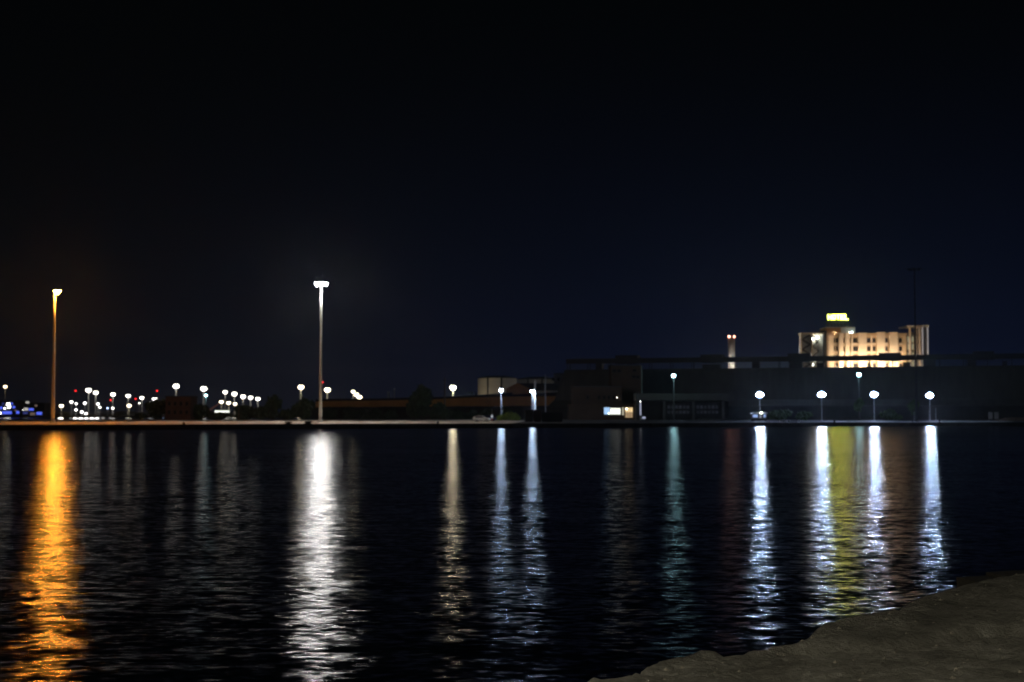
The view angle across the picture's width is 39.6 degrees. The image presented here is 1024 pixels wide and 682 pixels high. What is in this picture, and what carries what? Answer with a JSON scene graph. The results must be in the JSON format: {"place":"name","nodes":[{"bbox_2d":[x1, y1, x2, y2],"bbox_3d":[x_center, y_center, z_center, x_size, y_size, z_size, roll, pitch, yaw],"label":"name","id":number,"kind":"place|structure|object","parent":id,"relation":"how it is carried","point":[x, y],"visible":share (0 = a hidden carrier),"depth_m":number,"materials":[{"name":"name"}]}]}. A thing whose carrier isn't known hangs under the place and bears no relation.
{"place":"outdoors","nodes":[
{"label":"outdoors","id":0,"kind":"place"},
{"bbox_2d":[0,413,298,417],"bbox_3d":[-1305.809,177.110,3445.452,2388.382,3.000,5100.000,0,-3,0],"label":"shore","id":1,"kind":"structure","parent":0,"point":[93,415],"depth_m":898.74,"materials":[{"name":"soil"}]},
{"bbox_2d":[0,400,49,415],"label":"waterfront building","id":2,"kind":"structure","parent":1,"relation":"on","point":[17,408],"depth_m":951.33,"materials":[{"name":"grey"}]},
{"bbox_2d":[1,411,11,413],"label":"window","id":3,"kind":"structure","parent":2,"relation":"in","point":[2,412],"depth_m":950.41,"materials":[{"name":"blue glass"}]},
{"bbox_2d":[86,387,90,414],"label":"pole lamp","id":4,"kind":"object","parent":1,"relation":"on","point":[88,389],"visible":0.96,"depth_m":1248.07,"materials":[{"name":"metal"}]},
{"bbox_2d":[94,390,97,414],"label":"pole lamp","id":5,"kind":"object","parent":1,"relation":"on","point":[95,392],"visible":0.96,"depth_m":1248.09,"materials":[{"name":"metal"}]},
{"bbox_2d":[111,392,114,414],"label":"pole lamp","id":6,"kind":"object","parent":1,"relation":"on","point":[112,394],"visible":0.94,"depth_m":1278.30,"materials":[{"name":"metal"}]},
{"bbox_2d":[126,394,130,414],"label":"pole lamp","id":7,"kind":"object","parent":1,"relation":"on","point":[127,395],"visible":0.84,"depth_m":1297.97,"materials":[{"name":"metal"}]},
{"bbox_2d":[140,396,143,412],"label":"pole lamp","id":8,"kind":"object","parent":1,"relation":"on","point":[141,397],"visible":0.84,"depth_m":1318.05,"materials":[{"name":"metal"}]},
{"bbox_2d":[173,383,178,395],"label":"pole lamp","id":9,"kind":"object","parent":1,"relation":"on","point":[176,385],"visible":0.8,"depth_m":1148.29,"materials":[{"name":"metal"}]},
{"bbox_2d":[200,385,206,405],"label":"pole lamp","id":10,"kind":"object","parent":1,"relation":"on","point":[203,388],"visible":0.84,"depth_m":1148.22,"materials":[{"name":"metal"}]},
{"bbox_2d":[215,410,230,411],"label":"canopy","id":11,"kind":"object","parent":1,"relation":"on","point":[222,410],"visible":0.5,"depth_m":902.92,"materials":[{"name":"white paint"}]},
{"bbox_2d":[223,390,227,412],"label":"pole lamp","id":12,"kind":"object","parent":1,"relation":"on","point":[225,392],"visible":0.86,"depth_m":1248.25,"materials":[{"name":"metal"}]},
{"bbox_2d":[232,391,236,414],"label":"pole lamp","id":13,"kind":"object","parent":1,"relation":"on","point":[234,393],"visible":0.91,"depth_m":1268.02,"materials":[{"name":"metal"}]},
{"bbox_2d":[298,384,303,399],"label":"pole lamp","id":14,"kind":"object","parent":1,"relation":"on","point":[300,386],"visible":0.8,"depth_m":998.93,"materials":[{"name":"metal"}]},
{"bbox_2d":[325,387,329,398],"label":"pole lamp","id":15,"kind":"object","parent":1,"relation":"on","point":[327,389],"visible":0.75,"depth_m":998.34,"materials":[{"name":"metal"}]},
{"bbox_2d":[50,411,279,412],"bbox_3d":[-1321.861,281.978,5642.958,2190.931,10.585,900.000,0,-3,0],"label":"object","id":16,"kind":"structure","parent":0,"point":[125,412],"depth_m":5373.68,"materials":[{"name":"metal"}]},
{"bbox_2d":[165,396,197,419],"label":"flat roofed building","id":17,"kind":"structure","parent":0,"point":[179,407],"depth_m":439.49,"materials":[{"name":"brown brick"}]},
{"bbox_2d":[309,406,553,418],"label":"grassy slope","id":18,"kind":"structure","parent":0,"point":[518,410],"depth_m":544.58,"materials":[{"name":"plant"}]},
{"bbox_2d":[484,415,496,420],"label":"parked van","id":19,"kind":"object","parent":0,"point":[488,416],"visible":0.45,"depth_m":382.64,"materials":[{"name":"grey paint"}]},
{"bbox_2d":[0,418,1023,681],"bbox_3d":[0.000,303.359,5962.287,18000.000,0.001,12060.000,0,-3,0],"label":"water","id":20,"kind":"structure","parent":0,"point":[434,554],"depth_m":33.62,"materials":[{"name":"black liquid"}]},
{"bbox_2d":[0,0,1023,411],"label":"sky","id":21,"kind":"structure","parent":0,"point":[476,189],"materials":[{"name":"black"}]},
{"bbox_2d":[18,419,1013,429],"bbox_3d":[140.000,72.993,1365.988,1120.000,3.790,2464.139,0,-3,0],"label":"ground","id":22,"kind":"structure","parent":0,"point":[196,426],"depth_m":476.34,"materials":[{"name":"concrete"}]},
{"bbox_2d":[193,403,210,419],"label":"tree","id":23,"kind":"object","parent":22,"relation":"on","point":[200,412],"visible":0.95,"depth_m":444.12,"materials":[{"name":"green plant"}]},
{"bbox_2d":[205,412,230,419],"bbox_3d":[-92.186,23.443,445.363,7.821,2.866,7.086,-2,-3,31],"label":"parked car","id":24,"kind":"object","parent":22,"relation":"on","point":[217,416],"visible":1,"depth_m":443.82,"materials":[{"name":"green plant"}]},
{"bbox_2d":[233,405,254,419],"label":"tree","id":25,"kind":"object","parent":22,"relation":"on","point":[245,411],"visible":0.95,"depth_m":444.30,"materials":[{"name":"green plant"}]},
{"bbox_2d":[0,420,521,424],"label":"quay apron","id":26,"kind":"object","parent":22,"relation":"on","point":[80,422],"visible":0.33,"depth_m":331.06,"materials":[{"name":"concrete"}]},
{"bbox_2d":[50,289,60,422],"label":"light mast","id":27,"kind":"object","parent":26,"relation":"on","point":[55,291],"visible":1,"depth_m":321.89,"materials":[{"name":"metal"}]},
{"bbox_2d":[135,412,146,419],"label":"tree","id":28,"kind":"object","parent":26,"relation":"on","point":[139,416],"visible":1,"depth_m":444.58,"materials":[{"name":"green plant"}]},
{"bbox_2d":[144,398,165,419],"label":"tree","id":29,"kind":"object","parent":26,"relation":"on","point":[155,409],"visible":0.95,"depth_m":444.28,"materials":[{"name":"green plant"}]},
{"bbox_2d":[251,406,266,419],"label":"tree","id":30,"kind":"object","parent":26,"relation":"on","point":[258,413],"visible":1,"depth_m":443.72,"materials":[{"name":"green plant"}]},
{"bbox_2d":[277,409,294,419],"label":"tree","id":31,"kind":"object","parent":26,"relation":"on","point":[284,414],"visible":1,"depth_m":443.56,"materials":[{"name":"green plant"}]},
{"bbox_2d":[315,281,327,421],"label":"light mast","id":32,"kind":"object","parent":26,"relation":"on","point":[321,283],"visible":0.99,"depth_m":344.93,"materials":[{"name":"metal"}]},
{"bbox_2d":[473,416,490,420],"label":"parked car","id":33,"kind":"object","parent":26,"relation":"on","point":[476,418],"visible":0.99,"depth_m":370.74,"materials":[{"name":"silver metal"}]},
{"bbox_2d":[500,388,502,413],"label":"pole lamp","id":34,"kind":"object","parent":26,"relation":"on","point":[501,389],"visible":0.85,"depth_m":439.47,"materials":[{"name":"metal"}]},
{"bbox_2d":[264,394,282,419],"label":"tree","id":35,"kind":"object","parent":22,"relation":"on","point":[273,403],"visible":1,"depth_m":444.27,"materials":[{"name":"green plant"}]},
{"bbox_2d":[290,397,315,419],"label":"tree","id":36,"kind":"object","parent":22,"relation":"on","point":[303,407],"visible":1,"depth_m":443.81,"materials":[{"name":"green plant"}]},
{"bbox_2d":[405,392,418,419],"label":"tree","id":37,"kind":"object","parent":22,"relation":"on","point":[410,413],"visible":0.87,"depth_m":470.45,"materials":[{"name":"green plant"}]},
{"bbox_2d":[409,383,433,419],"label":"tree","id":38,"kind":"object","parent":22,"relation":"on","point":[421,400],"visible":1,"depth_m":468.05,"materials":[{"name":"green plant"}]},
{"bbox_2d":[316,392,556,406],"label":"embankment wall","id":39,"kind":"structure","parent":22,"relation":"on","point":[509,399],"depth_m":559.51,"materials":[{"name":"black concrete"}]},
{"bbox_2d":[427,402,451,419],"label":"tree","id":40,"kind":"object","parent":22,"relation":"on","point":[439,410],"visible":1,"depth_m":468.11,"materials":[{"name":"green plant"}]},
{"bbox_2d":[444,377,445,419],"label":"utility pole","id":41,"kind":"object","parent":22,"relation":"on","point":[444,395],"visible":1,"depth_m":469.57,"materials":[{"name":"brown wood"}]},
{"bbox_2d":[463,408,478,418],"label":"bush","id":42,"kind":"object","parent":22,"relation":"on","point":[467,415],"visible":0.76,"depth_m":498.87,"materials":[{"name":"green plant"}]},
{"bbox_2d":[478,407,494,415],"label":"bush","id":43,"kind":"object","parent":22,"relation":"on","point":[490,412],"visible":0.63,"depth_m":498.65,"materials":[{"name":"green plant"}]},
{"bbox_2d":[478,376,516,394],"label":"building","id":44,"kind":"structure","parent":22,"relation":"on","point":[490,384],"depth_m":640.71,"materials":[{"name":"paint"}]},
{"bbox_2d":[499,406,512,414],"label":"bush","id":45,"kind":"object","parent":22,"relation":"on","point":[505,410],"visible":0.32,"depth_m":498.84,"materials":[{"name":"green plant"}]},
{"bbox_2d":[496,412,520,419],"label":"bush","id":46,"kind":"object","parent":22,"relation":"on","point":[510,416],"visible":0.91,"depth_m":429.29,"materials":[{"name":"green plant"}]},
{"bbox_2d":[0,423,1023,429],"bbox_3d":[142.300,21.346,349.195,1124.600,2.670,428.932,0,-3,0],"label":"quay wall","id":47,"kind":"structure","parent":22,"relation":"on","point":[464,426],"depth_m":292.19,"materials":[{"name":"concrete"}]},
{"bbox_2d":[0,422,1023,425],"bbox_3d":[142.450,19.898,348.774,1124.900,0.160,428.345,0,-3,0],"label":"quay kerb","id":48,"kind":"structure","parent":47,"relation":"on","point":[502,423],"depth_m":294.60,"materials":[{"name":"concrete"}]},
{"bbox_2d":[525,410,532,421],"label":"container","id":49,"kind":"object","parent":22,"relation":"on","point":[528,415],"visible":1,"depth_m":351.49,"materials":[{"name":"metal"}]},
{"bbox_2d":[506,383,559,393],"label":"gabled shed","id":50,"kind":"structure","parent":22,"relation":"on","point":[521,388],"depth_m":600.43,"materials":[{"name":"white paint"}]},
{"bbox_2d":[534,381,535,409],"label":"white post","id":51,"kind":"object","parent":22,"relation":"on","point":[534,395],"visible":0.64,"depth_m":440.44,"materials":[{"name":"paint"}]},
{"bbox_2d":[517,377,553,383],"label":"roof","id":52,"kind":"structure","parent":22,"relation":"on","point":[533,379],"depth_m":761.59,"materials":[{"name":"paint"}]},
{"bbox_2d":[543,374,547,411],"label":"utility pole","id":53,"kind":"object","parent":22,"relation":"on","point":[545,376],"visible":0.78,"depth_m":469.56,"materials":[{"name":"metal"}]},
{"bbox_2d":[608,365,641,403],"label":"service tower","id":54,"kind":"structure","parent":22,"relation":"on","point":[627,378],"depth_m":469.95,"materials":[{"name":"grey concrete"}]},
{"bbox_2d":[672,374,674,419],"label":"yard lamp","id":55,"kind":"object","parent":22,"relation":"on","point":[673,375],"visible":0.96,"depth_m":439.46,"materials":[{"name":"metal"}]},
{"bbox_2d":[767,408,792,419],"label":"tree","id":56,"kind":"object","parent":22,"relation":"on","point":[780,414],"visible":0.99,"depth_m":423.27,"materials":[{"name":"green plant"}]},
{"bbox_2d":[548,351,1023,419],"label":"warehouse","id":57,"kind":"structure","parent":22,"relation":"on","point":[971,391],"depth_m":469.18,"materials":[{"name":"metal"}]},
{"bbox_2d":[795,410,812,419],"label":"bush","id":58,"kind":"object","parent":22,"relation":"on","point":[803,415],"visible":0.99,"depth_m":426.50,"materials":[{"name":"green plant"}]},
{"bbox_2d":[879,408,902,419],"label":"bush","id":59,"kind":"object","parent":22,"relation":"on","point":[889,414],"visible":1,"depth_m":428.49,"materials":[{"name":"green plant"}]},
{"bbox_2d":[552,373,563,383],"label":"rooftop block","id":60,"kind":"structure","parent":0,"point":[557,378],"depth_m":619.92,"materials":[{"name":"black glass"}]},
{"bbox_2d":[567,386,633,419],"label":"office building","id":61,"kind":"structure","parent":0,"point":[596,402],"depth_m":455.55,"materials":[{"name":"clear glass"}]},
{"bbox_2d":[604,407,609,414],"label":"window","id":62,"kind":"structure","parent":61,"relation":"in","point":[606,409],"depth_m":455.34,"materials":[{"name":"blue glass"}]},
{"bbox_2d":[614,408,620,414],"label":"window","id":63,"kind":"structure","parent":61,"relation":"in","point":[617,411],"depth_m":455.34,"materials":[{"name":"grey glass"}]},
{"bbox_2d":[625,407,632,411],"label":"window","id":64,"kind":"structure","parent":61,"relation":"in","point":[629,409],"depth_m":455.46,"materials":[{"name":"yellow glass"}]},
{"bbox_2d":[625,412,632,417],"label":"window","id":65,"kind":"structure","parent":61,"relation":"in","point":[627,414],"depth_m":455.34,"materials":[{"name":"orange"}]},
{"bbox_2d":[633,393,729,419],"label":"loading bay building","id":66,"kind":"structure","parent":0,"point":[693,406],"depth_m":449.37,"materials":[{"name":"grey"}]},
{"bbox_2d":[728,336,734,367],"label":"tower","id":67,"kind":"structure","parent":0,"point":[731,346],"depth_m":639.31,"materials":[{"name":"concrete"}]},
{"bbox_2d":[528,420,1023,422],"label":"yard road","id":68,"kind":"structure","parent":0,"point":[681,421],"depth_m":368.50,"materials":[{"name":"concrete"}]},
{"bbox_2d":[750,412,767,420],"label":"kiosk","id":69,"kind":"object","parent":68,"relation":"on","point":[758,416],"visible":1,"depth_m":391.89,"materials":[{"name":"white paint"}]},
{"bbox_2d":[818,392,824,420],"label":"quay floodlight","id":70,"kind":"object","parent":68,"relation":"on","point":[821,394],"visible":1,"depth_m":397.44,"materials":[{"name":"metal"}]},
{"bbox_2d":[857,373,860,419],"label":"yard lamp","id":71,"kind":"object","parent":68,"relation":"on","point":[858,374],"visible":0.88,"depth_m":439.70,"materials":[{"name":"metal"}]},
{"bbox_2d":[853,398,864,419],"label":"tree","id":72,"kind":"object","parent":68,"relation":"on","point":[858,404],"visible":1,"depth_m":424.12,"materials":[{"name":"green plant"}]},
{"bbox_2d":[871,392,876,420],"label":"quay floodlight","id":73,"kind":"object","parent":68,"relation":"on","point":[873,394],"visible":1,"depth_m":397.33,"materials":[{"name":"metal"}]},
{"bbox_2d":[907,399,919,419],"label":"tree","id":74,"kind":"object","parent":68,"relation":"on","point":[911,406],"visible":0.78,"depth_m":417.08,"materials":[{"name":"green plant"}]},
{"bbox_2d":[926,393,932,420],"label":"quay floodlight","id":75,"kind":"object","parent":68,"relation":"on","point":[929,395],"visible":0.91,"depth_m":397.32,"materials":[{"name":"metal"}]},
{"bbox_2d":[588,573,1023,681],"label":"rock shore","id":76,"kind":"structure","parent":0,"point":[980,624],"depth_m":9.59,"materials":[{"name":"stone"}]},
{"bbox_2d":[956,570,1023,587],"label":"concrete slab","id":77,"kind":"structure","parent":76,"relation":"on","point":[961,581],"depth_m":14.90,"materials":[{"name":"grey concrete"}]},
{"bbox_2d":[798,325,928,366],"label":"hotel","id":78,"kind":"structure","parent":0,"point":[836,341],"depth_m":623.29,"materials":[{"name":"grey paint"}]},
{"bbox_2d":[827,314,848,326],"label":"hotel sign","id":79,"kind":"object","parent":78,"relation":"on","point":[831,317],"visible":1,"depth_m":627.04,"materials":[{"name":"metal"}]},
{"bbox_2d":[826,421,1010,421],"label":"apron","id":80,"kind":"object","parent":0,"point":[918,421],"visible":0.8,"depth_m":368.36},
{"bbox_2d":[907,268,921,420],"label":"light mast","id":81,"kind":"object","parent":80,"relation":"on","point":[916,400],"visible":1,"depth_m":372.03,"materials":[{"name":"metal"}]},
{"bbox_2d":[988,412,992,418],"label":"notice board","id":82,"kind":"object","parent":80,"relation":"on","point":[990,415],"visible":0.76,"depth_m":379.48,"materials":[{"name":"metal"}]},
{"bbox_2d":[994,412,998,418],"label":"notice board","id":83,"kind":"object","parent":80,"relation":"on","point":[996,415],"visible":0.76,"depth_m":379.48,"materials":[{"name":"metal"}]},
{"bbox_2d":[994,417,1023,420],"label":"dirt bank","id":84,"kind":"structure","parent":0,"point":[1013,419],"depth_m":389.87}
]}

